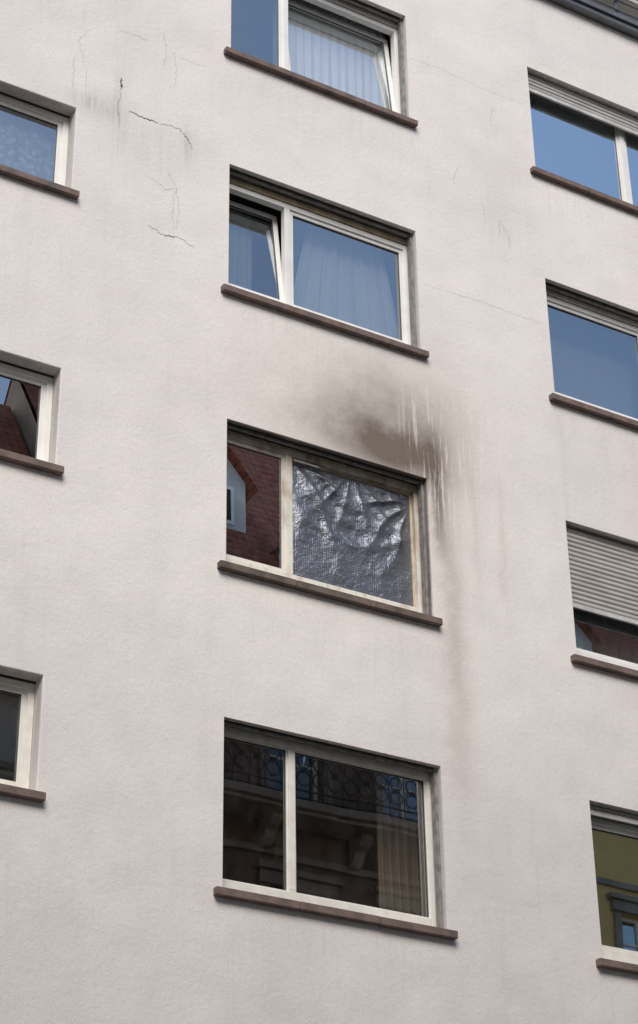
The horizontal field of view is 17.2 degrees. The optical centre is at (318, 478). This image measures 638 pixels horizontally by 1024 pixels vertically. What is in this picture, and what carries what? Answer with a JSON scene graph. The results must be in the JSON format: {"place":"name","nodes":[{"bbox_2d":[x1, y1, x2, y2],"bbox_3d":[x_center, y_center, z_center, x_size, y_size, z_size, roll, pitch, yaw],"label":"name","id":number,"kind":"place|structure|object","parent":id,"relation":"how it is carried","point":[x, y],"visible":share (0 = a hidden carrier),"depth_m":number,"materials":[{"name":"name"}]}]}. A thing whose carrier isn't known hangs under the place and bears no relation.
{"place":"outdoors","nodes":[
{"label":"outdoors","id":0,"kind":"place"},
{"bbox_2d":[231,177,404,239],"bbox_3d":[-0.038,-2.644,20.876,2.135,0.100,0.030,16,-35,-27],"label":"head recess","id":1,"kind":"object","parent":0,"point":[318,208],"visible":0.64,"depth_m":20.90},
{"bbox_2d":[229,170,408,236],"bbox_3d":[0.011,-2.716,20.822,2.069,0.023,0.025,16,-35,-27],"label":"shutter bottom bar","id":2,"kind":"object","parent":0,"point":[316,203],"visible":1,"depth_m":20.80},
{"bbox_2d":[229,168,409,234],"bbox_3d":[0.010,-2.728,20.832,2.079,0.006,0.070,16,-35,-27],"label":"shutter slot","id":3,"kind":"object","parent":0,"point":[314,199],"visible":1,"depth_m":20.80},
{"bbox_2d":[227,424,419,484],"bbox_3d":[0.052,-0.218,19.338,2.069,0.023,0.025,16,-35,-27],"label":"shutter bottom bar","id":4,"kind":"object","parent":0,"point":[321,454],"visible":1,"depth_m":19.32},
{"bbox_2d":[224,722,431,771],"bbox_3d":[0.092,2.280,17.854,2.069,0.023,0.025,16,-35,-27],"label":"shutter bottom bar","id":5,"kind":"object","parent":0,"point":[326,746],"visible":1,"depth_m":17.83,"materials":[{"name":"grey metal"}]},
{"bbox_2d":[345,0,398,21],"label":"shutter bottom bar","id":6,"kind":"object","parent":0,"point":[374,10],"visible":1,"depth_m":22.61,"materials":[{"name":"grey metal"}]},
{"bbox_2d":[344,0,399,21],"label":"shutter slot","id":7,"kind":"object","parent":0,"point":[372,7],"visible":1,"depth_m":22.63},
{"bbox_2d":[545,282,637,318],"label":"shutter slot","id":8,"kind":"object","parent":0,"point":[591,299],"visible":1,"depth_m":22.30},
{"bbox_2d":[546,284,637,319],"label":"shutter bottom bar","id":9,"kind":"object","parent":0,"point":[591,302],"visible":1,"depth_m":22.30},
{"bbox_2d":[573,608,637,663],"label":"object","id":10,"kind":"object","parent":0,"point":[606,636],"visible":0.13,"depth_m":20.49,"materials":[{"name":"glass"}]},
{"label":"ground","id":11,"kind":"structure","parent":0,"visible":0},
{"bbox_2d":[0,0,637,1023],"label":"facade wall","id":12,"kind":"structure","parent":11,"relation":"on","point":[146,646],"depth_m":18.72,"materials":[{"name":"paint"}]},
{"bbox_2d":[0,676,34,788],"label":"window","id":13,"kind":"structure","parent":12,"relation":"attached to","point":[9,705],"depth_m":17.48,"materials":[{"name":"beige paint"}]},
{"bbox_2d":[0,684,27,786],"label":"sash","id":14,"kind":"object","parent":13,"relation":"attached to","point":[21,738],"visible":0.67,"depth_m":16.46,"materials":[{"name":"beige paint"}]},
{"bbox_2d":[0,690,20,781],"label":"glazing seal","id":15,"kind":"object","parent":14,"relation":"attached to","point":[17,730],"visible":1,"depth_m":16.47,"materials":[{"name":"black rubber"}]},
{"bbox_2d":[0,674,35,683],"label":"frame joint","id":16,"kind":"object","parent":12,"relation":"attached to","point":[17,679],"visible":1,"depth_m":16.62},
{"bbox_2d":[0,783,45,802],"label":"sill","id":17,"kind":"structure","parent":12,"relation":"attached to","point":[22,793],"depth_m":15.97,"materials":[{"name":"stone"}]},
{"bbox_2d":[0,363,53,461],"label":"window","id":18,"kind":"structure","parent":12,"relation":"attached to","point":[18,412],"depth_m":19.07,"materials":[{"name":"white paint"}]},
{"bbox_2d":[0,369,46,459],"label":"sash","id":19,"kind":"object","parent":18,"relation":"attached to","point":[43,385],"visible":0.55,"depth_m":17.99,"materials":[{"name":"white paint"}]},
{"bbox_2d":[0,375,40,457],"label":"glazing seal","id":20,"kind":"object","parent":19,"relation":"attached to","point":[39,387],"visible":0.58,"depth_m":17.99,"materials":[{"name":"rubber"}]},
{"bbox_2d":[0,360,53,377],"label":"frame joint","id":21,"kind":"object","parent":12,"relation":"attached to","point":[26,369],"visible":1,"depth_m":18.06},
{"bbox_2d":[0,108,55,180],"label":"curtain","id":22,"kind":"object","parent":12,"relation":"hanging from","point":[27,145],"visible":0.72,"depth_m":19.46,"materials":[{"name":"fabric"}]},
{"bbox_2d":[0,449,63,475],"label":"sill","id":23,"kind":"structure","parent":12,"relation":"attached to","point":[31,462],"depth_m":17.41,"materials":[{"name":"stone"}]},
{"bbox_2d":[0,94,68,185],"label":"window","id":24,"kind":"structure","parent":12,"relation":"attached to","point":[64,146],"depth_m":19.47,"materials":[{"name":"white paint"}]},
{"bbox_2d":[0,100,62,183],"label":"sash","id":25,"kind":"object","parent":24,"relation":"attached to","point":[59,134],"visible":0.57,"depth_m":19.45,"materials":[{"name":"white paint"}]},
{"bbox_2d":[0,105,57,181],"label":"glazing seal","id":26,"kind":"object","parent":25,"relation":"attached to","point":[42,121],"visible":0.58,"depth_m":19.45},
{"bbox_2d":[0,92,69,117],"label":"frame joint","id":27,"kind":"object","parent":12,"relation":"attached to","point":[34,104],"visible":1,"depth_m":19.50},
{"bbox_2d":[0,164,79,199],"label":"sill","id":28,"kind":"structure","parent":12,"relation":"attached to","point":[36,181],"depth_m":18.85,"materials":[{"name":"stone"}]},
{"bbox_2d":[120,78,172,236],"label":"plaster cracks","id":29,"kind":"object","parent":12,"relation":"attached to","point":[138,115],"visible":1,"depth_m":19.99,"materials":[{"name":"grey paint"}]},
{"bbox_2d":[72,32,541,323],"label":"plaster hairlines","id":30,"kind":"object","parent":12,"relation":"attached to","point":[190,143],"visible":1,"depth_m":19.94,"materials":[{"name":"grey paint"}]},
{"bbox_2d":[231,0,400,113],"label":"window","id":31,"kind":"structure","parent":12,"relation":"attached to","point":[251,27],"depth_m":23.03,"materials":[{"name":"white paint"}]},
{"bbox_2d":[276,0,282,67],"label":"sash","id":32,"kind":"object","parent":31,"relation":"attached to","point":[280,28],"visible":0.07,"depth_m":21.82,"materials":[{"name":"white paint"}]},
{"bbox_2d":[231,0,278,65],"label":"glazing seal","id":33,"kind":"object","parent":32,"relation":"attached to","point":[277,35],"visible":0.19,"depth_m":21.72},
{"bbox_2d":[273,0,384,64],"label":"window frame","id":34,"kind":"object","parent":31,"relation":"hanging from","point":[340,18],"visible":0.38,"depth_m":22.64,"materials":[{"name":"paint"}]},
{"bbox_2d":[288,0,395,111],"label":"sash","id":35,"kind":"object","parent":31,"relation":"attached to","point":[387,59],"visible":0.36,"depth_m":22.53,"materials":[{"name":"white paint"}]},
{"bbox_2d":[288,5,390,109],"bbox_3d":[0.198,-4.442,22.226,1.238,1.086,0.122,16,-35,-27],"label":"glass pane","id":36,"kind":"object","parent":35,"relation":"in","point":[328,53],"visible":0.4,"depth_m":22.23,"materials":[{"name":"clear glass"}]},
{"bbox_2d":[288,4,391,109],"bbox_3d":[0.198,-4.443,22.225,1.238,1.088,0.138,16,-35,-27],"label":"glazing seal","id":37,"kind":"object","parent":35,"relation":"attached to","point":[358,33],"visible":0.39,"depth_m":22.53,"materials":[{"name":"black rubber"}]},
{"bbox_2d":[229,177,406,246],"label":"head trim","id":38,"kind":"structure","parent":12,"relation":"attached to","point":[305,207],"depth_m":20.83,"materials":[{"name":"beige plastic"}]},
{"bbox_2d":[229,183,410,344],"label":"window","id":39,"kind":"structure","parent":12,"relation":"attached to","point":[263,281],"depth_m":21.45,"materials":[{"name":"white paint"}]},
{"bbox_2d":[228,208,251,289],"bbox_3d":[-0.873,-2.091,20.335,0.500,1.384,0.056,16,-35,-27],"label":"curtain","id":40,"kind":"object","parent":39,"relation":"hanging from","point":[240,252],"visible":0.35,"depth_m":20.50,"materials":[{"name":"fabric"}]},
{"bbox_2d":[228,200,283,302],"bbox_3d":[-0.667,-2.190,20.281,0.661,1.169,0.206,16,-35,-27],"label":"sash","id":41,"kind":"object","parent":39,"relation":"attached to","point":[276,244],"visible":0.33,"depth_m":20.51,"materials":[{"name":"white paint"}]},
{"bbox_2d":[229,204,279,299],"bbox_3d":[-0.664,-2.193,20.277,0.561,1.066,0.157,16,-35,-27],"label":"glazing seal","id":42,"kind":"object","parent":41,"relation":"attached to","point":[272,239],"visible":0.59,"depth_m":20.54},
{"bbox_2d":[290,211,405,343],"bbox_3d":[0.270,-1.963,20.693,1.338,1.173,0.055,16,-35,-27],"label":"sash","id":43,"kind":"object","parent":39,"relation":"attached to","point":[362,238],"visible":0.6,"depth_m":20.82,"materials":[{"name":"white paint"}]},
{"bbox_2d":[293,216,401,339],"bbox_3d":[0.273,-1.966,20.688,1.238,1.073,0.018,16,-35,-27],"label":"glazing seal","id":44,"kind":"object","parent":43,"relation":"attached to","point":[372,245],"visible":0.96,"depth_m":20.95,"materials":[{"name":"grey rubber"}]},
{"bbox_2d":[223,46,417,128],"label":"sill","id":45,"kind":"structure","parent":12,"relation":"attached to","point":[314,85],"depth_m":21.40,"materials":[{"name":"stone"}]},
{"bbox_2d":[227,422,420,481],"bbox_3d":[0.050,-0.230,19.348,2.079,0.006,0.070,16,-35,-27],"label":"shutter slot","id":46,"kind":"object","parent":12,"relation":"in","point":[278,438],"visible":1,"depth_m":19.31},
{"bbox_2d":[226,432,422,612],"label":"window","id":47,"kind":"structure","parent":12,"relation":"attached to","point":[330,466],"depth_m":19.17,"materials":[{"name":"white plastic"}]},
{"bbox_2d":[226,444,279,567],"bbox_3d":[-0.585,0.240,18.755,0.561,1.143,0.003,16,-35,-27],"label":"glass pane","id":48,"kind":"object","parent":47,"relation":"attached to","point":[253,509],"visible":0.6,"depth_m":18.75,"materials":[{"name":"clear glass"}]},
{"bbox_2d":[226,438,285,572],"bbox_3d":[-0.588,0.243,18.760,0.661,1.243,0.055,16,-35,-27],"label":"sash","id":49,"kind":"object","parent":47,"relation":"attached to","point":[283,498],"visible":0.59,"depth_m":18.90,"materials":[{"name":"white plastic"}]},
{"bbox_2d":[226,443,280,567],"bbox_3d":[-0.585,0.240,18.755,0.561,1.143,0.018,16,-35,-27],"label":"glazing seal","id":50,"kind":"object","parent":49,"relation":"attached to","point":[280,495],"visible":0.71,"depth_m":18.94,"materials":[{"name":"black rubber"}]},
{"bbox_2d":[227,430,417,487],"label":"head trim","id":51,"kind":"structure","parent":47,"relation":"attached to","point":[314,456],"depth_m":19.37,"materials":[{"name":"black metal"}]},
{"bbox_2d":[292,459,412,606],"bbox_3d":[0.325,0.494,19.202,1.310,1.240,0.081,16,-35,-27],"label":"plastic sheet","id":52,"kind":"object","parent":47,"relation":"attached to","point":[351,534],"visible":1,"depth_m":19.20,"materials":[{"name":"silver plastic"}]},
{"bbox_2d":[292,459,415,606],"bbox_3d":[0.301,0.513,19.240,1.338,1.243,0.030,16,-35,-27],"label":"sash","id":53,"kind":"object","parent":47,"relation":"attached to","point":[410,509],"visible":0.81,"depth_m":19.54,"materials":[{"name":"white plastic"}]},
{"bbox_2d":[221,283,428,359],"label":"sill","id":54,"kind":"structure","parent":12,"relation":"attached to","point":[230,290],"depth_m":19.91,"materials":[{"name":"stone"}]},
{"bbox_2d":[224,720,433,768],"bbox_3d":[0.091,2.268,17.864,2.079,0.006,0.070,16,-35,-27],"label":"shutter slot","id":55,"kind":"object","parent":12,"relation":"in","point":[328,744],"visible":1,"depth_m":17.83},
{"bbox_2d":[222,728,436,926],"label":"window","id":56,"kind":"structure","parent":12,"relation":"attached to","point":[334,855],"depth_m":19.58,"materials":[{"name":"glass"}]},
{"bbox_2d":[224,735,288,890],"bbox_3d":[-0.548,2.745,17.273,0.659,1.273,0.055,16,-35,-27],"label":"sash","id":57,"kind":"object","parent":56,"relation":"attached to","point":[286,767],"visible":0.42,"depth_m":17.51,"materials":[{"name":"beige paint"}]},
{"bbox_2d":[222,737,285,889],"bbox_3d":[-0.545,2.742,17.268,0.619,1.233,0.018,16,-35,-27],"label":"glazing seal","id":58,"kind":"object","parent":57,"relation":"attached to","point":[284,808],"visible":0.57,"depth_m":17.45,"materials":[{"name":"black rubber"}]},
{"bbox_2d":[224,726,429,773],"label":"head trim","id":59,"kind":"structure","parent":56,"relation":"attached to","point":[325,750],"depth_m":17.89,"materials":[{"name":"beige paint"}]},
{"bbox_2d":[295,751,430,917],"bbox_3d":[0.351,3.008,17.741,1.336,1.273,0.055,16,-35,-27],"label":"sash","id":60,"kind":"object","parent":56,"relation":"attached to","point":[423,780],"visible":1,"depth_m":17.98,"materials":[{"name":"beige paint"}]},
{"bbox_2d":[295,753,428,917],"bbox_3d":[0.355,3.005,17.736,1.296,1.233,0.018,16,-35,-27],"label":"glazing seal","id":61,"kind":"object","parent":60,"relation":"attached to","point":[423,821],"visible":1,"depth_m":17.99,"materials":[{"name":"black rubber"}]},
{"bbox_2d":[376,773,425,916],"bbox_3d":[0.725,3.377,18.204,0.490,1.784,0.093,16,-35,-27],"label":"curtain","id":62,"kind":"object","parent":56,"relation":"hanging from","point":[400,850],"visible":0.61,"depth_m":18.31,"materials":[{"name":"brown fabric"}]},
{"bbox_2d":[217,560,442,627],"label":"sill","id":63,"kind":"structure","parent":12,"relation":"attached to","point":[298,585],"depth_m":18.43,"materials":[{"name":"stone"}]},
{"bbox_2d":[213,886,457,939],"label":"sill","id":64,"kind":"structure","parent":12,"relation":"attached to","point":[317,909],"depth_m":16.95,"materials":[{"name":"stone"}]},
{"bbox_2d":[294,224,399,339],"bbox_3d":[0.277,-1.900,20.883,1.419,1.584,0.082,16,-35,-27],"label":"curtain","id":65,"kind":"object","parent":12,"relation":"hanging from","point":[342,278],"visible":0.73,"depth_m":20.92,"materials":[{"name":"fabric"}]},
{"bbox_2d":[326,0,396,28],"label":"head trim","id":66,"kind":"structure","parent":12,"relation":"attached to","point":[365,13],"depth_m":22.61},
{"bbox_2d":[397,19,406,115],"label":"shutter guides","id":67,"kind":"object","parent":12,"relation":"attached to","point":[401,68],"visible":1,"depth_m":22.43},
{"bbox_2d":[407,234,416,346],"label":"shutter guides","id":68,"kind":"object","parent":12,"relation":"attached to","point":[411,293],"visible":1,"depth_m":20.93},
{"bbox_2d":[417,481,428,614],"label":"shutter guides","id":69,"kind":"object","parent":12,"relation":"attached to","point":[424,576],"visible":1,"depth_m":19.44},
{"bbox_2d":[430,769,443,927],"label":"shutter guides","id":70,"kind":"object","parent":12,"relation":"attached to","point":[436,848],"visible":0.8,"depth_m":17.95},
{"bbox_2d":[530,166,637,214],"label":"sill","id":71,"kind":"structure","parent":12,"relation":"attached to","point":[585,190],"depth_m":22.90,"materials":[{"name":"stone"}]},
{"bbox_2d":[546,295,637,340],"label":"window","id":72,"kind":"structure","parent":12,"relation":"attached to","point":[591,313],"depth_m":22.47,"materials":[{"name":"white paint"}]},
{"bbox_2d":[547,301,637,420],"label":"sash","id":73,"kind":"object","parent":72,"relation":"attached to","point":[592,318],"visible":0.33,"depth_m":22.26,"materials":[{"name":"white paint"}]},
{"bbox_2d":[547,305,637,353],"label":"glazing seal","id":74,"kind":"object","parent":73,"relation":"attached to","point":[598,323],"visible":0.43,"depth_m":22.38,"materials":[{"name":"grey rubber"}]},
{"bbox_2d":[548,311,637,418],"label":"window pane","id":75,"kind":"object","parent":72,"relation":"hanging from","point":[595,365],"visible":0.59,"depth_m":22.45,"materials":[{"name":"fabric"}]},
{"bbox_2d":[546,289,637,327],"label":"head trim","id":76,"kind":"structure","parent":12,"relation":"attached to","point":[558,296],"depth_m":22.36,"materials":[{"name":"beige plastic"}]},
{"bbox_2d":[548,0,637,39],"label":"roof edge flashing","id":77,"kind":"object","parent":12,"relation":"on","point":[600,14],"depth_m":24.50,"materials":[{"name":"metal"}]},
{"bbox_2d":[593,0,637,19],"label":"terrace railing","id":78,"kind":"object","parent":77,"relation":"on","point":[615,8],"visible":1,"depth_m":24.85,"materials":[{"name":"metal"}]},
{"bbox_2d":[549,393,637,429],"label":"sill","id":79,"kind":"structure","parent":12,"relation":"attached to","point":[591,410],"depth_m":21.34,"materials":[{"name":"stone"}]},
{"bbox_2d":[570,654,637,679],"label":"sill","id":80,"kind":"structure","parent":12,"relation":"attached to","point":[603,666],"depth_m":19.78,"materials":[{"name":"stone"}]},
{"bbox_2d":[577,651,637,669],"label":"window","id":81,"kind":"structure","parent":12,"relation":"attached to","point":[607,660],"depth_m":20.13,"materials":[{"name":"white paint"}]},
{"bbox_2d":[576,648,637,666],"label":"sash","id":82,"kind":"object","parent":81,"relation":"attached to","point":[605,656],"visible":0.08,"depth_m":20.17,"materials":[{"name":"white paint"}]},
{"bbox_2d":[591,817,637,964],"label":"window","id":83,"kind":"structure","parent":12,"relation":"attached to","point":[616,863],"depth_m":21.68,"materials":[{"name":"glass"}]},
{"bbox_2d":[591,823,637,954],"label":"sash","id":84,"kind":"object","parent":83,"relation":"attached to","point":[614,830],"depth_m":19.16,"materials":[{"name":"beige paint"}]},
{"bbox_2d":[592,828,637,951],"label":"glazing seal","id":85,"kind":"object","parent":84,"relation":"attached to","point":[619,835],"depth_m":19.20,"materials":[{"name":"black rubber"}]},
{"bbox_2d":[592,816,637,826],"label":"head trim","id":86,"kind":"structure","parent":12,"relation":"attached to","point":[614,821],"depth_m":19.26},
{"bbox_2d":[596,958,637,974],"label":"sill","id":87,"kind":"structure","parent":12,"relation":"attached to","point":[616,965],"depth_m":18.22,"materials":[{"name":"stone"}]},
{"bbox_2d":[618,129,630,203],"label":"window","id":88,"kind":"structure","parent":12,"relation":"attached to","point":[624,167],"depth_m":23.80,"materials":[{"name":"white paint"}]},
{"bbox_2d":[529,94,620,199],"bbox_3d":[2.847,-3.708,23.536,1.240,1.093,0.002,16,-35,-27],"label":"glass pane","id":89,"kind":"object","parent":88,"relation":"attached to","point":[574,146],"visible":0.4,"depth_m":23.55,"materials":[{"name":"glass"}]},
{"bbox_2d":[529,92,625,201],"bbox_3d":[2.843,-3.705,23.540,1.340,1.193,0.055,16,-35,-27],"label":"sash","id":90,"kind":"object","parent":88,"relation":"attached to","point":[619,164],"visible":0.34,"depth_m":23.81,"materials":[{"name":"white paint"}]},
{"bbox_2d":[529,93,621,199],"bbox_3d":[2.847,-3.708,23.536,1.240,1.093,0.018,16,-35,-27],"label":"glazing seal","id":91,"kind":"object","parent":90,"relation":"attached to","point":[598,121],"visible":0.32,"depth_m":23.81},
{"bbox_2d":[623,131,634,203],"bbox_3d":[3.741,-3.442,24.007,0.659,1.193,0.055,16,-35,-27],"label":"sash","id":92,"kind":"object","parent":88,"relation":"attached to","point":[627,166],"visible":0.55,"depth_m":23.86,"materials":[{"name":"white paint"}]},
{"bbox_2d":[625,133,637,205],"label":"glass pane","id":93,"kind":"object","parent":88,"relation":"attached to","point":[632,146],"visible":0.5,"depth_m":23.98,"materials":[{"name":"glass"}]},
{"bbox_3d":[3.198,-3.647,23.615,2.135,1.476,0.066,16,-35,-27],"label":"shutter","id":94,"kind":"object","parent":12,"relation":"attached to","visible":0},
{"bbox_2d":[528,74,637,131],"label":"roller shutter","id":95,"kind":"object","parent":94,"relation":"attached to","point":[578,101],"visible":1,"depth_m":23.81,"materials":[{"name":"plastic"}]},
{"bbox_2d":[529,87,637,136],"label":"shutter bottom bar","id":96,"kind":"object","parent":95,"relation":"attached to","point":[582,111],"visible":1,"depth_m":23.74,"materials":[{"name":"white plastic"}]},
{"bbox_3d":[3.279,1.349,20.648,2.135,1.476,0.066,16,-35,-27],"label":"shutter","id":97,"kind":"object","parent":12,"relation":"attached to","visible":0},
{"bbox_2d":[566,527,637,619],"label":"roller shutter","id":98,"kind":"object","parent":97,"relation":"attached to","point":[603,574],"visible":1,"depth_m":20.53,"materials":[{"name":"plastic"}]},
{"bbox_2d":[572,602,637,625],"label":"shutter bottom bar","id":99,"kind":"object","parent":98,"relation":"attached to","point":[605,614],"visible":1,"depth_m":20.29,"materials":[{"name":"white metal"}]},
{"bbox_3d":[3.320,3.847,19.164,2.135,1.476,0.066,16,-35,-27],"label":"shutter","id":100,"kind":"object","parent":12,"relation":"attached to","visible":0},
{"bbox_2d":[590,805,637,819],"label":"roller shutter","id":101,"kind":"object","parent":100,"relation":"attached to","point":[613,812],"visible":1,"depth_m":19.19,"materials":[{"name":"plastic"}]},
{"bbox_2d":[590,809,637,825],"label":"shutter bottom bar","id":102,"kind":"object","parent":101,"relation":"attached to","point":[613,817],"visible":1,"depth_m":19.15,"materials":[{"name":"silver metal"}]},
{"bbox_3d":[-3.476,4.262,22.216,32.000,18.660,11.997,16,-35,-27],"label":"side and back walls","id":103,"kind":"object","parent":11,"relation":"on","visible":0},
{"bbox_2d":[589,0,637,21],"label":"setback attic","id":104,"kind":"object","parent":103,"relation":"on","point":[627,9],"depth_m":28.23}
]}

